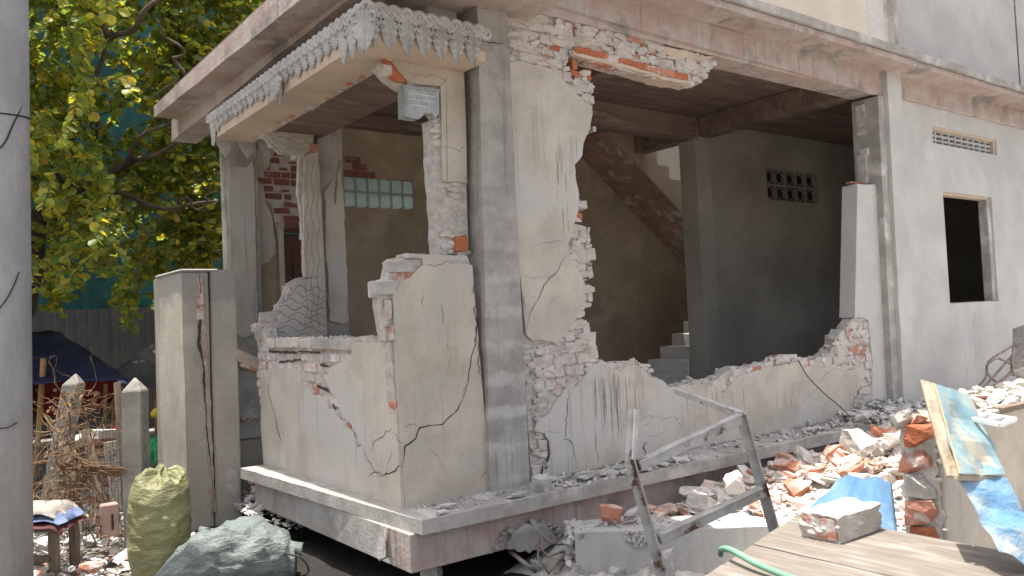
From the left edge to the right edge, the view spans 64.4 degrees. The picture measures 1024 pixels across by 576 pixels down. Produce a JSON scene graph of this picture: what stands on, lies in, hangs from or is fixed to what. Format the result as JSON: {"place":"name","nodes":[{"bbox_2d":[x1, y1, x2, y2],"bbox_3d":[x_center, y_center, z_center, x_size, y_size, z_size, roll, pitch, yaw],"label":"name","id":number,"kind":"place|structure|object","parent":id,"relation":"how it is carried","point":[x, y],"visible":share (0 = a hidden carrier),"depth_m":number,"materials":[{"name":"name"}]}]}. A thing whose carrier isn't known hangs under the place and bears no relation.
{"place":"outdoors","nodes":[
{"label":"outdoors","id":0,"kind":"place"},
{"bbox_2d":[33,428,157,575],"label":"ground","id":1,"kind":"structure","parent":0,"point":[93,549],"depth_m":6.54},
{"bbox_2d":[0,0,33,575],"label":"utility pole","id":2,"kind":"object","parent":1,"relation":"on","point":[16,499],"visible":1,"depth_m":5.23,"materials":[{"name":"concrete"}]},
{"bbox_2d":[34,374,84,539],"bbox_3d":[-3.730,1.388,6.702,0.446,1.346,0.147,-3,-2,9],"label":"fence post","id":3,"kind":"object","parent":1,"relation":"on","point":[69,385],"visible":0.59,"depth_m":6.63,"materials":[{"name":"concrete"}]},
{"bbox_2d":[33,446,97,479],"bbox_3d":[-5.399,2.078,9.441,1.500,0.325,0.800,-1,-3,-37],"label":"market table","id":4,"kind":"object","parent":1,"relation":"on","point":[46,458],"visible":0.02,"depth_m":9.37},
{"bbox_2d":[32,330,131,499],"bbox_3d":[-8.534,1.522,9.363,9.716,1.898,5.533,-2,-2,-28],"label":"market shelter","id":5,"kind":"object","parent":1,"relation":"on","point":[73,358],"visible":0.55,"depth_m":9.01,"materials":[{"name":"blue fabric"}]},
{"bbox_2d":[37,525,130,575],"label":"rubble","id":6,"kind":"object","parent":1,"relation":"on","point":[107,558],"visible":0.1,"depth_m":6.01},
{"bbox_2d":[32,307,154,439],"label":"grey sheet wall","id":7,"kind":"structure","parent":1,"relation":"on","point":[104,337],"depth_m":13.92,"materials":[{"name":"metal"}]},
{"bbox_2d":[33,504,195,575],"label":"rubble","id":8,"kind":"object","parent":1,"relation":"on","point":[90,543],"visible":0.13,"depth_m":6.10,"materials":[{"name":"concrete"}]},
{"bbox_2d":[34,538,47,551],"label":"masonry chunk","id":9,"kind":"object","parent":8,"relation":"on","point":[39,542],"visible":0.48,"depth_m":6.22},
{"bbox_2d":[34,566,47,575],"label":"masonry chunk","id":10,"kind":"object","parent":8,"relation":"on","point":[40,570],"visible":0.84,"depth_m":5.49,"materials":[{"name":"brick"}]},
{"bbox_2d":[33,523,80,575],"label":"bench","id":11,"kind":"object","parent":8,"relation":"on","point":[52,558],"visible":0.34,"depth_m":5.55,"materials":[{"name":"wood"}]},
{"bbox_2d":[33,514,86,531],"bbox_3d":[-3.312,1.648,5.702,0.489,0.094,0.400,-3,-2,0],"label":"folded cloth","id":12,"kind":"object","parent":11,"relation":"on","point":[55,527],"visible":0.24,"depth_m":5.56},
{"bbox_2d":[33,506,84,524],"bbox_3d":[-3.304,1.603,5.703,0.452,0.102,0.360,-3,-2,0],"label":"folded cloth","id":13,"kind":"object","parent":12,"relation":"on","point":[62,518],"visible":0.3,"depth_m":5.61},
{"bbox_2d":[33,499,78,518],"bbox_3d":[-3.336,1.559,5.705,0.434,0.105,0.340,-3,-2,0],"label":"folded cloth","id":14,"kind":"object","parent":13,"relation":"on","point":[52,509],"visible":0.54,"depth_m":5.66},
{"bbox_2d":[33,347,128,550],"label":"dead vines","id":15,"kind":"object","parent":8,"relation":"on","point":[83,467],"visible":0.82,"depth_m":6.10,"materials":[{"name":"plant"}]},
{"bbox_2d":[61,440,80,507],"bbox_3d":[-3.416,1.458,6.300,0.294,0.529,0.050,-5,-3,43],"label":"timber post","id":16,"kind":"object","parent":15,"relation":"on","point":[69,458],"visible":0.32,"depth_m":6.30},
{"bbox_2d":[104,440,122,511],"bbox_3d":[-3.201,1.518,6.550,0.184,0.564,0.090,-4,-3,40],"label":"timber post","id":17,"kind":"object","parent":15,"relation":"on","point":[119,501],"visible":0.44,"depth_m":6.53,"materials":[{"name":"wood"}]},
{"bbox_2d":[77,561,105,574],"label":"masonry chunk","id":18,"kind":"object","parent":8,"relation":"on","point":[90,567],"visible":0.86,"depth_m":5.57,"materials":[{"name":"brick"}]},
{"bbox_2d":[81,429,108,504],"bbox_3d":[-3.228,1.413,6.300,0.328,0.623,0.060,-4,-3,37],"label":"timber post","id":19,"kind":"object","parent":8,"relation":"on","point":[100,490],"visible":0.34,"depth_m":6.27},
{"bbox_2d":[74,429,117,526],"bbox_3d":[-3.545,1.609,6.928,0.399,0.845,0.394,-3,-2,17],"label":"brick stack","id":20,"kind":"object","parent":8,"relation":"on","point":[110,436],"visible":0.19,"depth_m":6.90,"materials":[{"name":"brick"}]},
{"bbox_2d":[99,501,119,537],"bbox_3d":[-2.969,1.709,5.999,0.120,0.240,0.082,-1,-3,-37],"label":"hollow brick","id":21,"kind":"object","parent":8,"relation":"on","point":[109,516],"visible":0.95,"depth_m":5.97,"materials":[{"name":"brick"}]},
{"bbox_2d":[107,545,119,557],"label":"masonry chunk","id":22,"kind":"object","parent":8,"relation":"on","point":[114,551],"visible":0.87,"depth_m":5.96,"materials":[{"name":"concrete"}]},
{"bbox_2d":[112,548,127,566],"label":"masonry chunk","id":23,"kind":"object","parent":8,"relation":"on","point":[120,557],"visible":0.61,"depth_m":5.79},
{"bbox_2d":[111,344,156,435],"bbox_3d":[-4.530,1.681,10.071,0.960,1.956,0.991,-3,-2,-1],"label":"market shelter","id":24,"kind":"object","parent":1,"relation":"on","point":[140,366],"visible":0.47,"depth_m":10.03,"materials":[{"name":"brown fabric"}]},
{"bbox_2d":[122,378,149,549],"bbox_3d":[-2.865,1.344,6.202,0.184,1.316,0.190,-3,-2,0],"label":"fence post","id":25,"kind":"object","parent":1,"relation":"on","point":[135,419],"visible":0.65,"depth_m":6.13,"materials":[{"name":"concrete"}]},
{"bbox_2d":[33,419,158,542],"bbox_3d":[-3.403,1.518,6.420,1.504,0.969,0.073,-3,-2,19],"label":"wire netting","id":26,"kind":"object","parent":25,"relation":"attached to","point":[82,475],"visible":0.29,"depth_m":6.38,"materials":[{"name":"brown"}]},
{"bbox_2d":[113,382,122,500],"bbox_3d":[-3.072,1.221,6.400,0.052,0.948,0.240,-1,-3,-37],"label":"timber post","id":27,"kind":"object","parent":25,"relation":"attached to","point":[118,398],"visible":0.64,"depth_m":6.43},
{"bbox_2d":[29,0,264,333],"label":"tree","id":28,"kind":"object","parent":1,"relation":"on","point":[84,220],"visible":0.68,"depth_m":9.33,"materials":[{"name":"green plant"}]},
{"bbox_2d":[149,435,157,465],"bbox_3d":[-3.545,1.601,8.100,0.313,0.316,0.205,-3,-2,-1],"label":"green bundle","id":29,"kind":"object","parent":1,"relation":"on","point":[153,445],"visible":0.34,"depth_m":8.05,"materials":[{"name":"fabric"}]},
{"bbox_2d":[126,463,191,575],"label":"green sack","id":30,"kind":"object","parent":1,"relation":"on","point":[158,520],"visible":0.89,"depth_m":5.42,"materials":[{"name":"fabric"}]},
{"bbox_2d":[29,0,298,310],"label":"teal sheet wall","id":31,"kind":"structure","parent":1,"relation":"on","point":[97,293],"depth_m":14.38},
{"bbox_2d":[191,510,536,575],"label":"dark soil","id":32,"kind":"structure","parent":1,"relation":"on","point":[323,555],"depth_m":5.60,"materials":[{"name":"soil"}]},
{"bbox_2d":[153,269,241,531],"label":"gate pillar","id":33,"kind":"structure","parent":32,"relation":"on","point":[198,418],"depth_m":6.91,"materials":[{"name":"grey"}]},
{"bbox_2d":[155,515,308,575],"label":"pale sack","id":34,"kind":"object","parent":32,"relation":"on","point":[256,545],"visible":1,"depth_m":5.12,"materials":[{"name":"grey"}]},
{"bbox_2d":[240,418,265,514],"bbox_3d":[-2.286,1.613,7.476,0.680,0.820,0.250,-1,-3,-37],"label":"wall stub","id":35,"kind":"object","parent":32,"relation":"on","point":[251,452],"depth_m":7.31,"materials":[{"name":"concrete"}]},
{"bbox_2d":[232,486,315,531],"bbox_3d":[-1.998,1.815,6.799,0.536,0.372,1.367,-1,-3,-37],"label":"rubble","id":36,"kind":"object","parent":32,"relation":"on","point":[249,509],"visible":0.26,"depth_m":6.67,"materials":[{"name":"concrete"}]},
{"bbox_2d":[420,566,442,575],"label":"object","id":37,"kind":"object","parent":32,"relation":"on","point":[437,571],"visible":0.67,"depth_m":5.07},
{"bbox_2d":[509,550,537,572],"bbox_3d":[0.070,1.716,5.102,0.088,0.123,0.195,-1,-3,-37],"label":"reinforcing bar","id":38,"kind":"object","parent":32,"relation":"on","point":[521,560],"visible":1,"depth_m":5.05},
{"bbox_2d":[154,0,1023,573],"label":"house","id":39,"kind":"structure","parent":32,"relation":"on","point":[478,248],"depth_m":7.26,"materials":[{"name":"concrete"}]},
{"bbox_2d":[277,228,302,298],"bbox_3d":[-2.259,0.487,9.160,0.730,2.290,0.130,-1,-3,-37],"label":"door","id":40,"kind":"structure","parent":39,"relation":"in","point":[289,245],"depth_m":9.07,"materials":[{"name":"paint"}]},
{"bbox_2d":[343,175,413,209],"bbox_3d":[-1.625,-1.129,9.819,0.971,0.376,0.130,-1,-3,-37],"label":"glass block window","id":41,"kind":"structure","parent":39,"relation":"in","point":[358,192],"depth_m":9.76,"materials":[{"name":"teal glass"}]},
{"bbox_2d":[436,503,456,508],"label":"render fragment","id":42,"kind":"object","parent":39,"relation":"on","point":[446,505],"visible":1,"depth_m":4.93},
{"bbox_2d":[415,484,561,514],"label":"plaster crumbs","id":43,"kind":"object","parent":39,"relation":"on","point":[485,497],"visible":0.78,"depth_m":5.17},
{"bbox_2d":[507,491,528,497],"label":"render fragment","id":44,"kind":"object","parent":39,"relation":"on","point":[519,494],"visible":1,"depth_m":5.15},
{"bbox_2d":[530,475,552,491],"bbox_3d":[0.192,1.287,5.332,0.125,0.114,0.110,1,-1,-40],"label":"render fragment","id":45,"kind":"object","parent":39,"relation":"on","point":[541,483],"visible":0.91,"depth_m":5.30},
{"bbox_2d":[574,470,594,479],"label":"render fragment","id":46,"kind":"object","parent":39,"relation":"on","point":[586,474],"visible":1,"depth_m":5.56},
{"bbox_2d":[672,457,689,462],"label":"render fragment","id":47,"kind":"object","parent":39,"relation":"on","point":[681,459],"visible":1,"depth_m":6.08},
{"bbox_2d":[551,408,881,487],"bbox_3d":[2.058,1.280,6.855,4.626,0.082,0.411,-1,-3,-37],"label":"ledge rubble","id":48,"kind":"object","parent":39,"relation":"on","point":[785,435],"visible":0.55,"depth_m":6.69,"materials":[{"name":"concrete"}]},
{"bbox_2d":[766,169,815,202],"bbox_3d":[4.059,-1.481,11.910,1.279,0.472,0.050,-1,-3,-37],"label":"lattice window","id":49,"kind":"structure","parent":39,"relation":"in","point":[781,185],"depth_m":11.94,"materials":[{"name":"black"}]},
{"bbox_2d":[798,359,853,419],"bbox_3d":[2.932,0.959,7.663,0.540,0.606,0.118,-2,-2,-9],"label":"loose wire","id":50,"kind":"object","parent":39,"relation":"hanging from","point":[823,392],"visible":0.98,"depth_m":7.67,"materials":[{"name":"grey"}]},
{"bbox_2d":[854,410,872,421],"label":"render fragment","id":51,"kind":"object","parent":39,"relation":"on","point":[862,415],"visible":1,"depth_m":7.38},
{"bbox_2d":[835,397,926,423],"bbox_3d":[3.860,1.212,8.135,1.630,0.183,0.572,-1,-3,-37],"label":"corner rubble","id":52,"kind":"object","parent":39,"relation":"on","point":[889,408],"visible":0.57,"depth_m":8.04,"materials":[{"name":"concrete"}]},
{"bbox_2d":[608,566,624,575],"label":"masonry chunk","id":53,"kind":"object","parent":32,"relation":"on","point":[614,571],"visible":0.83,"depth_m":4.95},
{"bbox_2d":[649,548,674,575],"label":"masonry chunk","id":54,"kind":"object","parent":32,"relation":"on","point":[668,555],"visible":0.59,"depth_m":4.60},
{"bbox_2d":[624,388,778,575],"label":"steel frame","id":55,"kind":"object","parent":32,"relation":"on","point":[759,491],"visible":1,"depth_m":3.87,"materials":[{"name":"steel"},{"name":"grey paint"},{"name":"rust"}]},
{"bbox_2d":[898,388,1023,548],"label":"broken wall","id":56,"kind":"structure","parent":32,"relation":"on","point":[938,504],"depth_m":3.46,"materials":[{"name":"paint"}]},
{"bbox_2d":[889,408,912,431],"bbox_3d":[1.679,0.566,3.504,0.086,0.069,0.077,-26,-21,2],"label":"masonry chunk","id":57,"kind":"object","parent":56,"relation":"on","point":[899,420],"visible":0.99,"depth_m":3.48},
{"bbox_2d":[910,413,927,423],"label":"masonry chunk","id":58,"kind":"object","parent":56,"relation":"on","point":[917,418],"visible":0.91,"depth_m":3.46,"materials":[{"name":"brick"}]},
{"bbox_2d":[917,410,930,422],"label":"masonry chunk","id":59,"kind":"object","parent":56,"relation":"on","point":[923,413],"visible":0.38,"depth_m":3.50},
{"bbox_2d":[920,380,1005,480],"bbox_3d":[1.782,0.559,3.219,0.251,0.390,0.434,-3,-2,9],"label":"leaning board","id":60,"kind":"object","parent":56,"relation":"on","point":[964,443],"visible":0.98,"depth_m":3.17,"materials":[{"name":"blue"}]},
{"bbox_2d":[959,477,1023,564],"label":"vinyl sheet","id":61,"kind":"object","parent":60,"relation":"hanging from","point":[996,505],"visible":1,"depth_m":3.00,"materials":[{"name":"plastic"}]},
{"bbox_2d":[972,413,1016,426],"bbox_3d":[1.974,0.540,3.341,0.134,0.039,0.346,-4,-3,41],"label":"white frame","id":62,"kind":"object","parent":60,"relation":"on","point":[992,419],"visible":0.98,"depth_m":3.29,"materials":[{"name":"paint"}]},
{"bbox_2d":[958,379,1023,411],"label":"wall top rubble","id":63,"kind":"object","parent":56,"relation":"on","point":[1017,384],"depth_m":4.39,"materials":[{"name":"concrete"}]},
{"bbox_2d":[986,390,1004,404],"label":"masonry chunk","id":64,"kind":"object","parent":56,"relation":"on","point":[996,397],"visible":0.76,"depth_m":3.93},
{"bbox_2d":[993,401,1023,411],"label":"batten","id":65,"kind":"object","parent":56,"relation":"on","point":[1009,407],"visible":0.83,"depth_m":3.79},
{"bbox_2d":[503,441,905,575],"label":"rubble bed","id":66,"kind":"object","parent":1,"relation":"on","point":[523,569],"visible":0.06,"depth_m":5.29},
{"bbox_2d":[530,558,544,571],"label":"masonry chunk","id":67,"kind":"object","parent":66,"relation":"on","point":[536,564],"visible":0.66,"depth_m":5.19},
{"bbox_2d":[545,553,566,572],"bbox_3d":[0.285,1.741,5.160,0.117,0.114,0.143,-10,-10,-31],"label":"masonry chunk","id":68,"kind":"object","parent":66,"relation":"on","point":[550,562],"visible":0.73,"depth_m":5.11,"materials":[{"name":"concrete"}]},
{"bbox_2d":[570,561,589,575],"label":"masonry chunk","id":69,"kind":"object","parent":66,"relation":"on","point":[579,566],"visible":0.51,"depth_m":5.01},
{"bbox_2d":[535,514,793,574],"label":"concrete block","id":70,"kind":"object","parent":66,"relation":"on","point":[594,551],"depth_m":5.00,"materials":[{"name":"grey paint"}]},
{"bbox_2d":[600,504,622,523],"bbox_3d":[0.630,1.435,5.163,0.146,0.118,0.096,0,-1,15],"label":"masonry chunk","id":71,"kind":"object","parent":70,"relation":"on","point":[611,513],"visible":1,"depth_m":5.13,"materials":[{"name":"brick"}]},
{"bbox_2d":[623,508,638,521],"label":"masonry chunk","id":72,"kind":"object","parent":70,"relation":"on","point":[630,514],"visible":0.97,"depth_m":5.14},
{"bbox_2d":[578,515,720,530],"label":"block crumbs","id":73,"kind":"object","parent":70,"relation":"on","point":[619,526],"visible":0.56,"depth_m":5.14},
{"bbox_2d":[653,508,666,522],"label":"masonry chunk","id":74,"kind":"object","parent":70,"relation":"on","point":[659,515],"visible":1,"depth_m":4.92,"materials":[{"name":"brick"}]},
{"bbox_2d":[686,490,707,512],"bbox_3d":[1.158,1.324,5.026,0.131,0.121,0.165,9,-4,27],"label":"masonry chunk","id":75,"kind":"object","parent":70,"relation":"on","point":[696,501],"visible":0.95,"depth_m":4.97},
{"bbox_2d":[655,502,676,514],"bbox_3d":[1.050,1.506,5.523,0.152,0.056,0.212,-16,-27,-4],"label":"brick fragment","id":76,"kind":"object","parent":66,"relation":"on","point":[669,507],"visible":0.59,"depth_m":5.44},
{"bbox_2d":[676,507,692,515],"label":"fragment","id":77,"kind":"object","parent":66,"relation":"on","point":[683,511],"visible":0.73,"depth_m":5.58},
{"bbox_2d":[678,486,701,496],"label":"plaster chunk","id":78,"kind":"object","parent":66,"relation":"on","point":[683,491],"visible":0.72,"depth_m":5.92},
{"bbox_2d":[700,480,716,488],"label":"brick fragment","id":79,"kind":"object","parent":66,"relation":"on","point":[708,484],"visible":0.57,"depth_m":6.00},
{"bbox_2d":[707,497,720,508],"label":"plaster chunk","id":80,"kind":"object","parent":66,"relation":"on","point":[712,502],"visible":0.28,"depth_m":5.58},
{"bbox_2d":[716,490,728,501],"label":"plaster chunk","id":81,"kind":"object","parent":66,"relation":"on","point":[721,495],"visible":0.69,"depth_m":5.75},
{"bbox_2d":[723,470,745,494],"bbox_3d":[1.463,1.297,5.385,0.126,0.144,0.120,-10,2,1],"label":"masonry chunk","id":82,"kind":"object","parent":66,"relation":"on","point":[734,483],"visible":0.98,"depth_m":5.33,"materials":[{"name":"concrete"}]},
{"bbox_2d":[737,465,751,477],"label":"plaster chunk","id":83,"kind":"object","parent":66,"relation":"on","point":[742,469],"visible":0.53,"depth_m":6.24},
{"bbox_2d":[634,433,905,530],"bbox_3d":[3.630,1.414,5.933,6.064,0.773,2.964,-1,-3,-37],"label":"pink rubble","id":84,"kind":"object","parent":66,"relation":"on","point":[868,468],"visible":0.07,"depth_m":5.60,"materials":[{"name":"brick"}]},
{"bbox_2d":[839,453,856,465],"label":"brick fragment","id":85,"kind":"object","parent":84,"relation":"on","point":[843,461],"visible":0.97,"depth_m":5.55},
{"bbox_2d":[769,490,781,504],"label":"brick fragment","id":86,"kind":"object","parent":66,"relation":"on","point":[776,495],"visible":0.57,"depth_m":5.47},
{"bbox_2d":[775,452,795,458],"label":"brick fragment","id":87,"kind":"object","parent":66,"relation":"on","point":[780,455],"visible":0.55,"depth_m":6.60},
{"bbox_2d":[781,470,797,478],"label":"masonry chunk","id":88,"kind":"object","parent":66,"relation":"on","point":[791,475],"visible":1,"depth_m":5.15,"materials":[{"name":"brick"}]},
{"bbox_2d":[785,461,802,473],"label":"brick fragment","id":89,"kind":"object","parent":66,"relation":"on","point":[793,467],"visible":0.48,"depth_m":6.10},
{"bbox_2d":[783,478,810,497],"bbox_3d":[1.958,1.371,5.593,0.133,0.073,0.186,-17,13,-9],"label":"brick fragment","id":90,"kind":"object","parent":66,"relation":"on","point":[794,488],"visible":0.96,"depth_m":5.55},
{"bbox_2d":[791,500,815,511],"bbox_3d":[1.906,1.412,5.234,0.200,0.087,0.118,-6,-14,33],"label":"brick fragment","id":91,"kind":"object","parent":66,"relation":"on","point":[796,505],"visible":0.41,"depth_m":5.22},
{"bbox_2d":[796,445,812,464],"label":"plaster chunk","id":92,"kind":"object","parent":66,"relation":"on","point":[803,455],"visible":0.67,"depth_m":6.42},
{"bbox_2d":[801,470,809,478],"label":"brick fragment","id":93,"kind":"object","parent":66,"relation":"on","point":[805,473],"visible":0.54,"depth_m":5.77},
{"bbox_2d":[807,464,825,472],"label":"brick fragment","id":94,"kind":"object","parent":93,"relation":"on","point":[819,469],"visible":0.75,"depth_m":5.72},
{"bbox_2d":[795,494,816,500],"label":"plaster chunk","id":95,"kind":"object","parent":66,"relation":"on","point":[809,497],"visible":0.38,"depth_m":5.34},
{"bbox_2d":[808,473,830,486],"bbox_3d":[2.108,1.307,5.529,0.108,0.060,0.182,32,-5,-38],"label":"brick fragment","id":96,"kind":"object","parent":66,"relation":"on","point":[815,476],"visible":0.69,"depth_m":5.51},
{"bbox_2d":[820,474,838,484],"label":"plaster chunk","id":97,"kind":"object","parent":66,"relation":"on","point":[829,479],"visible":0.46,"depth_m":5.39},
{"bbox_2d":[824,444,845,461],"bbox_3d":[2.387,1.202,5.991,0.174,0.097,0.116,-21,-7,22],"label":"masonry chunk","id":98,"kind":"object","parent":66,"relation":"on","point":[829,451],"visible":0.63,"depth_m":5.96,"materials":[{"name":"brick"}]},
{"bbox_2d":[827,448,850,465],"bbox_3d":[2.428,1.244,5.958,0.158,0.137,0.222,24,22,26],"label":"brick fragment","id":99,"kind":"object","parent":66,"relation":"on","point":[840,452],"visible":0.27,"depth_m":5.90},
{"bbox_2d":[837,457,868,477],"bbox_3d":[2.280,1.197,5.435,0.140,0.055,0.184,-34,-7,-47],"label":"brick fragment","id":100,"kind":"object","parent":66,"relation":"on","point":[858,465],"visible":0.91,"depth_m":5.40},
{"bbox_2d":[843,472,873,478],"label":"brick fragment","id":101,"kind":"object","parent":66,"relation":"on","point":[863,475],"visible":0.35,"depth_m":5.26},
{"bbox_2d":[839,428,879,456],"bbox_3d":[2.470,1.101,5.780,0.178,0.169,0.293,-1,3,-8],"label":"masonry chunk","id":102,"kind":"object","parent":66,"relation":"on","point":[859,442],"visible":0.93,"depth_m":5.72,"materials":[{"name":"concrete"}]},
{"bbox_2d":[706,513,1023,575],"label":"plank table","id":103,"kind":"object","parent":66,"relation":"on","point":[787,547],"visible":0.7,"depth_m":3.14,"materials":[{"name":"brown wood"}]},
{"bbox_2d":[718,545,794,575],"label":"garden hose","id":104,"kind":"object","parent":103,"relation":"on","point":[750,560],"visible":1,"depth_m":3.04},
{"bbox_2d":[799,497,881,543],"bbox_3d":[1.413,0.993,3.496,0.356,0.119,0.193,-1,-3,-37],"label":"chunk","id":105,"kind":"object","parent":103,"relation":"on","point":[842,520],"depth_m":3.43,"materials":[{"name":"concrete"}]},
{"bbox_2d":[808,475,896,530],"bbox_3d":[1.646,1.028,3.908,0.410,0.217,0.589,-4,-2,29],"label":"blue plastic","id":106,"kind":"object","parent":103,"relation":"on","point":[876,489],"visible":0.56,"depth_m":3.91,"materials":[{"name":"plastic"}]},
{"bbox_2d":[870,424,891,437],"bbox_3d":[2.809,1.106,6.214,0.164,0.064,0.162,18,-16,27],"label":"brick fragment","id":107,"kind":"object","parent":66,"relation":"on","point":[877,431],"visible":0.8,"depth_m":6.18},
{"bbox_2d":[872,442,891,456],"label":"plaster chunk","id":108,"kind":"object","parent":66,"relation":"on","point":[880,451],"visible":0.27,"depth_m":5.84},
{"bbox_2d":[878,473,895,483],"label":"plaster chunk","id":109,"kind":"object","parent":66,"relation":"on","point":[890,479],"visible":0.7,"depth_m":5.21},
{"bbox_2d":[882,433,899,450],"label":"masonry chunk","id":110,"kind":"object","parent":66,"relation":"on","point":[890,441],"visible":0.79,"depth_m":5.77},
{"bbox_2d":[974,325,1023,390],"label":"twisted rebar","id":111,"kind":"object","parent":66,"relation":"on","point":[1016,358],"visible":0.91,"depth_m":8.96,"materials":[{"name":"metal"}]},
{"bbox_3d":[0.731,1.796,4.719,1.545,0.122,1.466,-1,-3,-37],"label":"grey rubble","id":112,"kind":"object","parent":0,"visible":0},
{"bbox_2d":[559,568,578,575],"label":"masonry chunk","id":113,"kind":"object","parent":112,"relation":"on","point":[574,572],"visible":1,"depth_m":4.95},
{"label":"plaster chunk","id":114,"kind":"object","parent":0,"visible":0},
{"bbox_2d":[773,458,794,470],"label":"brick fragment","id":115,"kind":"object","parent":114,"relation":"on","point":[781,464],"visible":0.48,"depth_m":6.28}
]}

